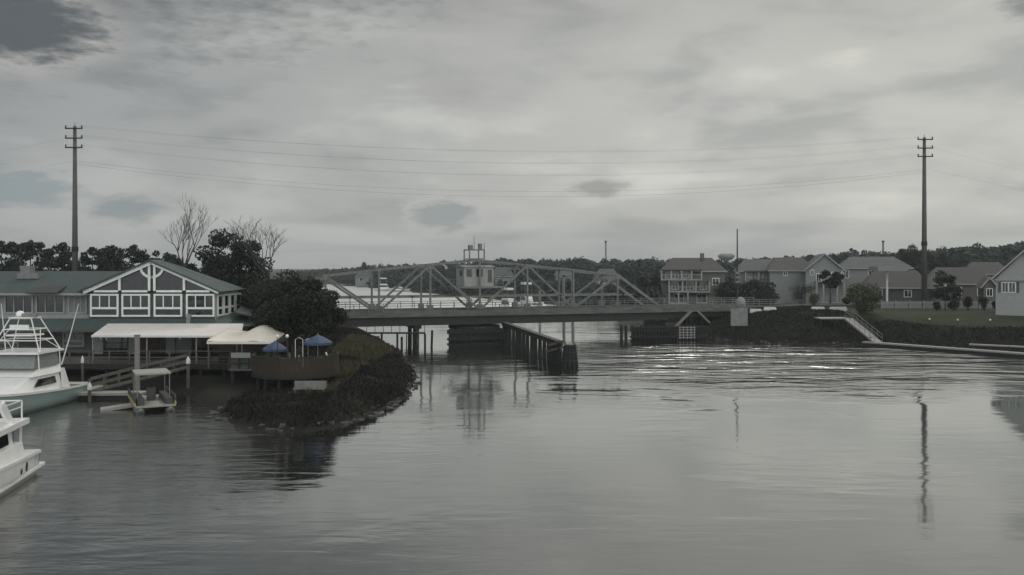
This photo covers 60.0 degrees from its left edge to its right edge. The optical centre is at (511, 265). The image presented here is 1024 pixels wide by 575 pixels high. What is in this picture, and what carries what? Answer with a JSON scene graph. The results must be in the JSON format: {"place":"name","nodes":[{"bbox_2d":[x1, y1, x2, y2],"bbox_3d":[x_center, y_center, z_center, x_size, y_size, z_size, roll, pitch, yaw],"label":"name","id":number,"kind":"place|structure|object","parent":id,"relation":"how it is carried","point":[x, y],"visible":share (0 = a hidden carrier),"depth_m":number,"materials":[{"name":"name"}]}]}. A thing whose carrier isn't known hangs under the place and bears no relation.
{"place":"outdoors","nodes":[
{"label":"outdoors","id":0,"kind":"place"},
{"bbox_2d":[0,284,1023,574],"bbox_3d":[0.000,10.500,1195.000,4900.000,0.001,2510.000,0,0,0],"label":"water","id":1,"kind":"structure","parent":0,"point":[610,454],"depth_m":45.04,"materials":[{"name":"grey liquid"}]},
{"bbox_2d":[0,400,44,497],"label":"motor yacht","id":2,"kind":"object","parent":1,"relation":"on","point":[19,465],"visible":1,"depth_m":41.95,"materials":[{"name":"white plastic"}]},
{"bbox_2d":[0,304,87,417],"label":"fishing yacht","id":3,"kind":"object","parent":1,"relation":"on","point":[31,378],"visible":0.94,"depth_m":64.81,"materials":[{"name":"white plastic"}]},
{"bbox_2d":[34,376,56,387],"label":"side window","id":4,"kind":"structure","parent":3,"relation":"in","point":[44,381],"depth_m":65.23,"materials":[{"name":"black glass"}]},
{"bbox_2d":[78,385,146,399],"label":"floating dock","id":5,"kind":"object","parent":1,"relation":"on","point":[109,395],"visible":0.52,"depth_m":69.40,"materials":[{"name":"grey wood"}]},
{"bbox_2d":[88,354,187,391],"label":"gangway","id":6,"kind":"object","parent":5,"relation":"on","point":[104,381],"visible":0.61,"depth_m":72.27,"materials":[{"name":"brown wood"}]},
{"bbox_2d":[100,403,133,410],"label":"landing ramp","id":7,"kind":"structure","parent":1,"relation":"on","point":[126,406],"depth_m":64.67,"materials":[{"name":"grey wood"}]},
{"bbox_2d":[134,334,139,390],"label":"tall piling","id":8,"kind":"object","parent":1,"relation":"in","point":[136,351],"visible":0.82,"depth_m":70.84,"materials":[{"name":"wood"}]},
{"bbox_2d":[128,368,175,413],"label":"pontoon boat","id":9,"kind":"object","parent":1,"relation":"on","point":[165,399],"visible":0.94,"depth_m":65.14,"materials":[{"name":"grey metal"}]},
{"bbox_2d":[186,356,189,388],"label":"mooring pile","id":10,"kind":"object","parent":1,"relation":"in","point":[187,372],"visible":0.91,"depth_m":73.39,"materials":[{"name":"grey wood"}]},
{"bbox_2d":[406,326,421,340],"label":"bridge pier","id":11,"kind":"structure","parent":1,"relation":"in","point":[414,330],"depth_m":123.27,"materials":[{"name":"concrete"}]},
{"bbox_2d":[315,243,663,326],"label":"swing bridge","id":12,"kind":"structure","parent":11,"relation":"on","point":[479,276],"depth_m":127.30,"materials":[{"name":"grey metal"}]},
{"bbox_2d":[448,324,499,329],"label":"pivot pier","id":13,"kind":"structure","parent":1,"relation":"in","point":[477,326],"depth_m":126.10,"materials":[{"name":"concrete"}]},
{"bbox_2d":[447,327,504,341],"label":"timber crib","id":14,"kind":"object","parent":1,"relation":"in","point":[479,334],"visible":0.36,"depth_m":123.29,"materials":[{"name":"brown wood"}]},
{"bbox_2d":[502,322,564,364],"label":"timber fender","id":15,"kind":"object","parent":1,"relation":"in","point":[520,338],"visible":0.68,"depth_m":105.34,"materials":[{"name":"brown wood"}]},
{"bbox_2d":[561,344,578,366],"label":"mooring dolphin","id":16,"kind":"object","parent":1,"relation":"in","point":[569,356],"visible":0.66,"depth_m":92.38,"materials":[{"name":"wood"}]},
{"bbox_2d":[644,320,681,334],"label":"bridge pier","id":17,"kind":"structure","parent":1,"relation":"in","point":[662,322],"depth_m":136.83,"materials":[{"name":"concrete"}]},
{"bbox_2d":[630,324,707,338],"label":"timber fender","id":18,"kind":"object","parent":1,"relation":"in","point":[654,331],"visible":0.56,"depth_m":126.48,"materials":[{"name":"brown wood"}]},
{"bbox_2d":[862,341,1023,357],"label":"floating dock","id":19,"kind":"object","parent":1,"relation":"on","point":[950,349],"visible":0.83,"depth_m":107.95,"materials":[{"name":"grey wood"}]},
{"bbox_2d":[844,311,882,341],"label":"gangway","id":20,"kind":"object","parent":19,"relation":"on","point":[860,328],"visible":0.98,"depth_m":118.48,"materials":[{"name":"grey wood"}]},
{"bbox_2d":[0,0,1023,268],"label":"sky","id":21,"kind":"structure","parent":0,"point":[566,88],"materials":[{"name":"grey"}]},
{"bbox_2d":[44,269,1023,431],"bbox_3d":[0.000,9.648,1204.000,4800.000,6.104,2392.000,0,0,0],"label":"ground","id":22,"kind":"structure","parent":0,"point":[213,390],"depth_m":111.63,"materials":[{"name":"green plant"}]},
{"bbox_2d":[0,240,18,270],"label":"pine tree","id":23,"kind":"object","parent":22,"relation":"on","point":[3,248],"visible":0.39,"depth_m":134.94,"materials":[{"name":"green plant"}]},
{"bbox_2d":[2,241,25,268],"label":"pine tree","id":24,"kind":"object","parent":22,"relation":"on","point":[12,249],"visible":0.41,"depth_m":137.88,"materials":[{"name":"green plant"}]},
{"bbox_2d":[7,244,31,268],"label":"pine tree","id":25,"kind":"object","parent":22,"relation":"on","point":[21,257],"visible":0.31,"depth_m":140.80,"materials":[{"name":"green plant"}]},
{"bbox_2d":[19,240,37,270],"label":"pine tree","id":26,"kind":"object","parent":22,"relation":"on","point":[32,249],"visible":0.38,"depth_m":143.35,"materials":[{"name":"green plant"}]},
{"bbox_2d":[31,242,55,270],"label":"pine tree","id":27,"kind":"object","parent":22,"relation":"on","point":[39,246],"visible":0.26,"depth_m":146.70,"materials":[{"name":"green plant"}]},
{"bbox_2d":[31,248,60,270],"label":"pine tree","id":28,"kind":"object","parent":22,"relation":"on","point":[47,264],"visible":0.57,"depth_m":132.79,"materials":[{"name":"green plant"}]},
{"bbox_2d":[51,242,71,270],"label":"pine tree","id":29,"kind":"object","parent":22,"relation":"on","point":[64,256],"visible":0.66,"depth_m":135.53,"materials":[{"name":"green plant"}]},
{"bbox_2d":[51,251,81,270],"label":"pine tree","id":30,"kind":"object","parent":22,"relation":"on","point":[68,267],"visible":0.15,"depth_m":138.29,"materials":[{"name":"green plant"}]},
{"bbox_2d":[65,125,82,270],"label":"utility pole","id":31,"kind":"object","parent":22,"relation":"on","point":[74,249],"visible":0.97,"depth_m":127.73,"materials":[{"name":"metal"}]},
{"bbox_2d":[78,252,97,270],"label":"pine tree","id":32,"kind":"object","parent":22,"relation":"on","point":[83,258],"visible":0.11,"depth_m":141.91,"materials":[{"name":"green plant"}]},
{"bbox_2d":[78,247,105,270],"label":"pine tree","id":33,"kind":"object","parent":22,"relation":"on","point":[92,251],"visible":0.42,"depth_m":144.65,"materials":[{"name":"green plant"}]},
{"bbox_2d":[93,248,111,270],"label":"pine tree","id":34,"kind":"object","parent":22,"relation":"on","point":[107,262],"visible":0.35,"depth_m":147.27,"materials":[{"name":"green plant"}]},
{"bbox_2d":[101,245,125,270],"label":"pine tree","id":35,"kind":"object","parent":22,"relation":"on","point":[114,255],"visible":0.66,"depth_m":133.62,"materials":[{"name":"green plant"}]},
{"bbox_2d":[108,248,132,270],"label":"pine tree","id":36,"kind":"object","parent":22,"relation":"on","point":[119,263],"visible":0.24,"depth_m":136.83,"materials":[{"name":"green plant"}]},
{"bbox_2d":[0,260,257,379],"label":"restaurant","id":37,"kind":"structure","parent":22,"relation":"on","point":[161,307],"depth_m":84.07,"materials":[{"name":"teal wood"}]},
{"bbox_2d":[0,332,18,348],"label":"window","id":38,"kind":"structure","parent":37,"relation":"in","point":[16,343],"depth_m":84.37,"materials":[{"name":"grey glass"}]},
{"bbox_2d":[4,295,33,313],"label":"window","id":39,"kind":"structure","parent":37,"relation":"in","point":[12,303],"depth_m":85.98,"materials":[{"name":"grey glass"}]},
{"bbox_2d":[35,295,64,313],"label":"window","id":40,"kind":"structure","parent":37,"relation":"in","point":[44,304],"depth_m":85.98,"materials":[{"name":"grey glass"}]},
{"bbox_2d":[62,332,84,346],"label":"window","id":41,"kind":"structure","parent":37,"relation":"in","point":[77,339],"depth_m":84.31,"materials":[{"name":"grey glass"}]},
{"bbox_2d":[68,295,87,313],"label":"window","id":42,"kind":"structure","parent":37,"relation":"in","point":[73,300],"depth_m":85.96,"materials":[{"name":"glass"}]},
{"bbox_2d":[90,294,118,316],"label":"window","id":43,"kind":"structure","parent":37,"relation":"in","point":[101,305],"depth_m":84.07,"materials":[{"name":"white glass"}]},
{"bbox_2d":[103,337,127,353],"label":"window","id":44,"kind":"structure","parent":37,"relation":"in","point":[112,343],"depth_m":84.27,"materials":[{"name":"glass"}]},
{"bbox_2d":[121,294,149,316],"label":"window","id":45,"kind":"structure","parent":37,"relation":"in","point":[132,305],"depth_m":84.07,"materials":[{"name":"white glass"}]},
{"bbox_2d":[140,337,160,353],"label":"window","id":46,"kind":"structure","parent":37,"relation":"in","point":[154,343],"depth_m":84.27,"materials":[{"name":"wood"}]},
{"bbox_2d":[154,294,182,316],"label":"window","id":47,"kind":"structure","parent":37,"relation":"in","point":[165,305],"depth_m":84.07,"materials":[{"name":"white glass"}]},
{"bbox_2d":[175,337,192,353],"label":"window","id":48,"kind":"structure","parent":37,"relation":"in","point":[185,344],"depth_m":84.27,"materials":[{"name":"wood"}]},
{"bbox_2d":[186,294,214,316],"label":"window","id":49,"kind":"structure","parent":37,"relation":"in","point":[198,305],"depth_m":84.07,"materials":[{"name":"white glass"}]},
{"bbox_2d":[195,338,213,353],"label":"window","id":50,"kind":"structure","parent":37,"relation":"in","point":[202,345],"depth_m":84.27,"materials":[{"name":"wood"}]},
{"bbox_2d":[217,294,223,315],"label":"window","id":51,"kind":"structure","parent":37,"relation":"in","point":[220,298],"depth_m":85.41,"materials":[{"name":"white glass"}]},
{"bbox_2d":[224,294,229,314],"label":"window","id":52,"kind":"structure","parent":37,"relation":"in","point":[226,296],"depth_m":87.22,"materials":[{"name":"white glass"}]},
{"bbox_2d":[230,293,235,313],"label":"window","id":53,"kind":"structure","parent":37,"relation":"in","point":[232,295],"depth_m":89.10,"materials":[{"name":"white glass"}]},
{"bbox_2d":[218,344,274,362],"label":"bar wall","id":54,"kind":"structure","parent":37,"relation":"on","point":[256,348],"depth_m":78.50,"materials":[{"name":"wood"}]},
{"bbox_2d":[122,244,146,267],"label":"pine tree","id":55,"kind":"object","parent":22,"relation":"on","point":[133,251],"visible":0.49,"depth_m":139.54,"materials":[{"name":"green plant"}]},
{"bbox_2d":[0,263,330,294],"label":"background wood","id":56,"kind":"object","parent":22,"relation":"on","point":[13,268],"visible":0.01,"depth_m":129.77,"materials":[{"name":"green plant"}]},
{"bbox_2d":[158,192,217,267],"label":"bare tree","id":57,"kind":"object","parent":22,"relation":"on","point":[189,226],"visible":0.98,"depth_m":98.22,"materials":[{"name":"grey plant"}]},
{"bbox_2d":[190,228,274,292],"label":"leafy tree","id":58,"kind":"object","parent":22,"relation":"on","point":[218,265],"visible":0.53,"depth_m":100.34,"materials":[{"name":"green plant"}]},
{"bbox_2d":[225,214,285,279],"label":"bare tree","id":59,"kind":"object","parent":22,"relation":"on","point":[264,272],"visible":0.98,"depth_m":96.61,"materials":[{"name":"grey plant"}]},
{"bbox_2d":[236,271,279,329],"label":"broad tree","id":60,"kind":"object","parent":22,"relation":"on","point":[244,301],"visible":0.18,"depth_m":91.10,"materials":[{"name":"green plant"}]},
{"bbox_2d":[228,356,297,383],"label":"tent deck","id":61,"kind":"structure","parent":22,"relation":"on","point":[239,364],"depth_m":73.53,"materials":[{"name":"brown wood"}]},
{"bbox_2d":[207,325,287,368],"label":"fabric tent","id":62,"kind":"object","parent":61,"relation":"on","point":[263,334],"visible":0.92,"depth_m":75.38,"materials":[{"name":"beige fabric"}]},
{"bbox_2d":[244,268,338,355],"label":"broad tree","id":63,"kind":"object","parent":22,"relation":"on","point":[296,308],"visible":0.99,"depth_m":78.38,"materials":[{"name":"green plant"}]},
{"bbox_2d":[251,352,339,389],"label":"round terrace","id":64,"kind":"structure","parent":22,"relation":"on","point":[325,367],"depth_m":67.75,"materials":[{"name":"brown wood"}]},
{"bbox_2d":[293,381,326,392],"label":"pale bench","id":65,"kind":"object","parent":22,"relation":"on","point":[310,383],"visible":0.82,"depth_m":66.66,"materials":[{"name":"wood"}]},
{"bbox_2d":[221,327,415,427],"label":"marsh brush","id":66,"kind":"object","parent":22,"relation":"on","point":[258,399],"visible":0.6,"depth_m":65.18,"materials":[{"name":"green plant"}]},
{"bbox_2d":[315,290,349,334],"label":"broad tree","id":67,"kind":"object","parent":22,"relation":"on","point":[338,315],"visible":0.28,"depth_m":100.00,"materials":[{"name":"green plant"}]},
{"bbox_2d":[288,333,396,394],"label":"yellow grass","id":68,"kind":"structure","parent":22,"relation":"on","point":[375,352],"depth_m":81.19,"materials":[{"name":"plant"}]},
{"bbox_2d":[355,272,373,285],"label":"house","id":69,"kind":"structure","parent":22,"relation":"on","point":[361,279],"depth_m":440.00,"materials":[{"name":"grey"}]},
{"bbox_2d":[366,325,425,344],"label":"footbridge","id":70,"kind":"object","parent":22,"relation":"on","point":[412,333],"visible":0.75,"depth_m":116.50,"materials":[{"name":"wood"}]},
{"bbox_2d":[322,272,674,304],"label":"shore brush","id":71,"kind":"object","parent":22,"relation":"on","point":[393,282],"visible":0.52,"depth_m":268.45,"materials":[{"name":"green plant"}]},
{"bbox_2d":[493,267,513,292],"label":"house","id":72,"kind":"structure","parent":22,"relation":"on","point":[499,272],"depth_m":300.51,"materials":[{"name":"grey"}]},
{"bbox_2d":[205,334,999,431],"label":"shore rocks","id":73,"kind":"object","parent":22,"relation":"on","point":[212,412],"visible":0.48,"depth_m":62.92,"materials":[{"name":"stone"}]},
{"bbox_2d":[593,269,616,284],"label":"house","id":74,"kind":"structure","parent":22,"relation":"on","point":[611,271],"depth_m":264.06,"materials":[{"name":"grey"}]},
{"bbox_2d":[634,274,660,295],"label":"dark tree","id":75,"kind":"object","parent":22,"relation":"on","point":[656,280],"visible":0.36,"depth_m":188.94,"materials":[{"name":"green plant"}]},
{"bbox_2d":[296,241,1023,289],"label":"wood","id":76,"kind":"object","parent":22,"relation":"on","point":[630,270],"visible":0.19,"depth_m":346.29,"materials":[{"name":"green plant"}]},
{"bbox_2d":[659,253,727,303],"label":"house","id":77,"kind":"structure","parent":22,"relation":"on","point":[692,280],"depth_m":171.97,"materials":[{"name":"grey"}]},
{"bbox_2d":[640,297,781,325],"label":"bridge approach","id":78,"kind":"structure","parent":22,"relation":"on","point":[700,311],"depth_m":137.39,"materials":[{"name":"concrete"}]},
{"bbox_2d":[711,284,727,303],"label":"shrub","id":79,"kind":"object","parent":22,"relation":"on","point":[720,290],"visible":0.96,"depth_m":157.91,"materials":[{"name":"green plant"}]},
{"bbox_2d":[717,282,740,302],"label":"dark tree","id":80,"kind":"object","parent":22,"relation":"on","point":[732,287],"visible":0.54,"depth_m":164.60,"materials":[{"name":"green plant"}]},
{"bbox_2d":[736,229,738,298],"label":"mast","id":81,"kind":"object","parent":22,"relation":"on","point":[737,277],"visible":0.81,"depth_m":139.89,"materials":[{"name":"metal"}]},
{"bbox_2d":[731,308,747,334],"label":"marker board","id":82,"kind":"object","parent":22,"relation":"on","point":[739,316],"visible":0.76,"depth_m":125.94,"materials":[{"name":"grey metal"}]},
{"bbox_2d":[733,259,772,302],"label":"house","id":83,"kind":"structure","parent":22,"relation":"on","point":[751,269],"depth_m":180.79,"materials":[{"name":"grey wood"}]},
{"bbox_2d":[734,279,775,302],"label":"dark tree","id":84,"kind":"object","parent":22,"relation":"on","point":[749,286],"visible":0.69,"depth_m":157.06,"materials":[{"name":"green plant"}]},
{"bbox_2d":[766,257,808,303],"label":"house","id":85,"kind":"structure","parent":22,"relation":"on","point":[784,273],"depth_m":172.43,"materials":[{"name":"grey wood"}]},
{"bbox_2d":[788,284,814,303],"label":"shrub","id":86,"kind":"object","parent":22,"relation":"on","point":[805,289],"visible":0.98,"depth_m":149.93,"materials":[{"name":"green plant"}]},
{"bbox_2d":[808,293,820,306],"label":"shrub","id":87,"kind":"object","parent":22,"relation":"on","point":[812,300],"visible":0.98,"depth_m":141.54,"materials":[{"name":"green plant"}]},
{"bbox_2d":[801,253,846,303],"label":"house","id":88,"kind":"structure","parent":22,"relation":"on","point":[815,266],"depth_m":166.05,"materials":[{"name":"grey wood"}]},
{"bbox_2d":[814,317,847,331],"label":"landing platform","id":89,"kind":"structure","parent":22,"relation":"on","point":[834,318],"depth_m":122.11,"materials":[{"name":"grey wood"}]},
{"bbox_2d":[818,270,845,303],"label":"dark tree","id":90,"kind":"object","parent":22,"relation":"on","point":[833,281],"visible":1,"depth_m":151.31,"materials":[{"name":"green plant"}]},
{"bbox_2d":[667,302,1023,350],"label":"bank brush","id":91,"kind":"object","parent":22,"relation":"on","point":[783,312],"visible":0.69,"depth_m":122.35,"materials":[{"name":"green plant"}]},
{"bbox_2d":[842,283,882,313],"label":"olive tree","id":92,"kind":"object","parent":22,"relation":"on","point":[870,303],"visible":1,"depth_m":126.99,"materials":[{"name":"green plant"}]},
{"bbox_2d":[839,257,913,302],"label":"house","id":93,"kind":"structure","parent":22,"relation":"on","point":[856,268],"depth_m":177.56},
{"bbox_2d":[868,266,906,303],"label":"open canopy","id":94,"kind":"object","parent":22,"relation":"on","point":[886,268],"visible":0.82,"depth_m":150.98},
{"bbox_2d":[860,270,934,301],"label":"house","id":95,"kind":"structure","parent":22,"relation":"on","point":[904,286],"depth_m":158.75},
{"bbox_2d":[897,243,921,269],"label":"tall tree","id":96,"kind":"object","parent":22,"relation":"on","point":[911,255],"visible":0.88,"depth_m":228.96,"materials":[{"name":"green plant"}]},
{"bbox_2d":[917,134,932,307],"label":"utility pole","id":97,"kind":"object","parent":22,"relation":"on","point":[924,252],"visible":0.97,"depth_m":143.72,"materials":[{"name":"metal"}]},
{"bbox_2d":[74,163,920,196],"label":"power cable","id":98,"kind":"object","parent":97,"relation":"attached to","point":[499,196],"visible":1,"depth_m":135.29,"materials":[{"name":"metal"}]},
{"bbox_2d":[80,161,924,191],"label":"power cable","id":99,"kind":"object","parent":97,"relation":"attached to","point":[522,191],"visible":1,"depth_m":135.93,"materials":[{"name":"metal"}]},
{"bbox_2d":[881,300,993,308],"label":"white fence","id":100,"kind":"object","parent":22,"relation":"on","point":[918,306],"visible":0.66,"depth_m":137.97,"materials":[{"name":"wood"}]},
{"bbox_2d":[927,251,955,269],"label":"tall tree","id":101,"kind":"object","parent":22,"relation":"on","point":[933,261],"visible":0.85,"depth_m":223.58,"materials":[{"name":"green plant"}]},
{"bbox_2d":[929,270,963,300],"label":"dark tree","id":102,"kind":"object","parent":22,"relation":"on","point":[951,287],"visible":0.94,"depth_m":151.70,"materials":[{"name":"green plant"}]},
{"bbox_2d":[927,267,995,301],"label":"house","id":103,"kind":"structure","parent":22,"relation":"on","point":[968,279],"depth_m":163.51,"materials":[{"name":"grey"}]},
{"bbox_2d":[975,277,995,301],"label":"house","id":104,"kind":"structure","parent":22,"relation":"on","point":[986,286],"depth_m":150.11,"materials":[{"name":"grey"}]},
{"bbox_2d":[966,262,1006,300],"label":"house","id":105,"kind":"structure","parent":22,"relation":"on","point":[991,269],"depth_m":202.67,"materials":[{"name":"grey"}]},
{"bbox_2d":[986,245,1023,266],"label":"skyline tree","id":106,"kind":"object","parent":22,"relation":"on","point":[997,254],"visible":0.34,"depth_m":250.05,"materials":[{"name":"green plant"}]},
{"bbox_2d":[990,250,1023,315],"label":"house","id":107,"kind":"structure","parent":22,"relation":"on","point":[1009,280],"depth_m":120.70,"materials":[{"name":"grey wood"}]},
{"bbox_2d":[754,301,995,306],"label":"road","id":108,"kind":"structure","parent":0,"point":[834,305],"depth_m":147.73,"materials":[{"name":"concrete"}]},
{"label":"round table","id":109,"kind":"object","parent":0,"visible":0},
{"bbox_2d":[303,333,332,355],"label":"patio umbrella","id":110,"kind":"object","parent":109,"relation":"on","point":[317,340],"visible":0.97,"depth_m":70.86,"materials":[{"name":"blue fabric"}]},
{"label":"round table","id":111,"kind":"object","parent":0,"visible":0},
{"bbox_2d":[262,341,286,351],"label":"patio umbrella","id":112,"kind":"object","parent":111,"relation":"on","point":[273,346],"visible":0.9,"depth_m":71.82,"materials":[{"name":"blue fabric"}]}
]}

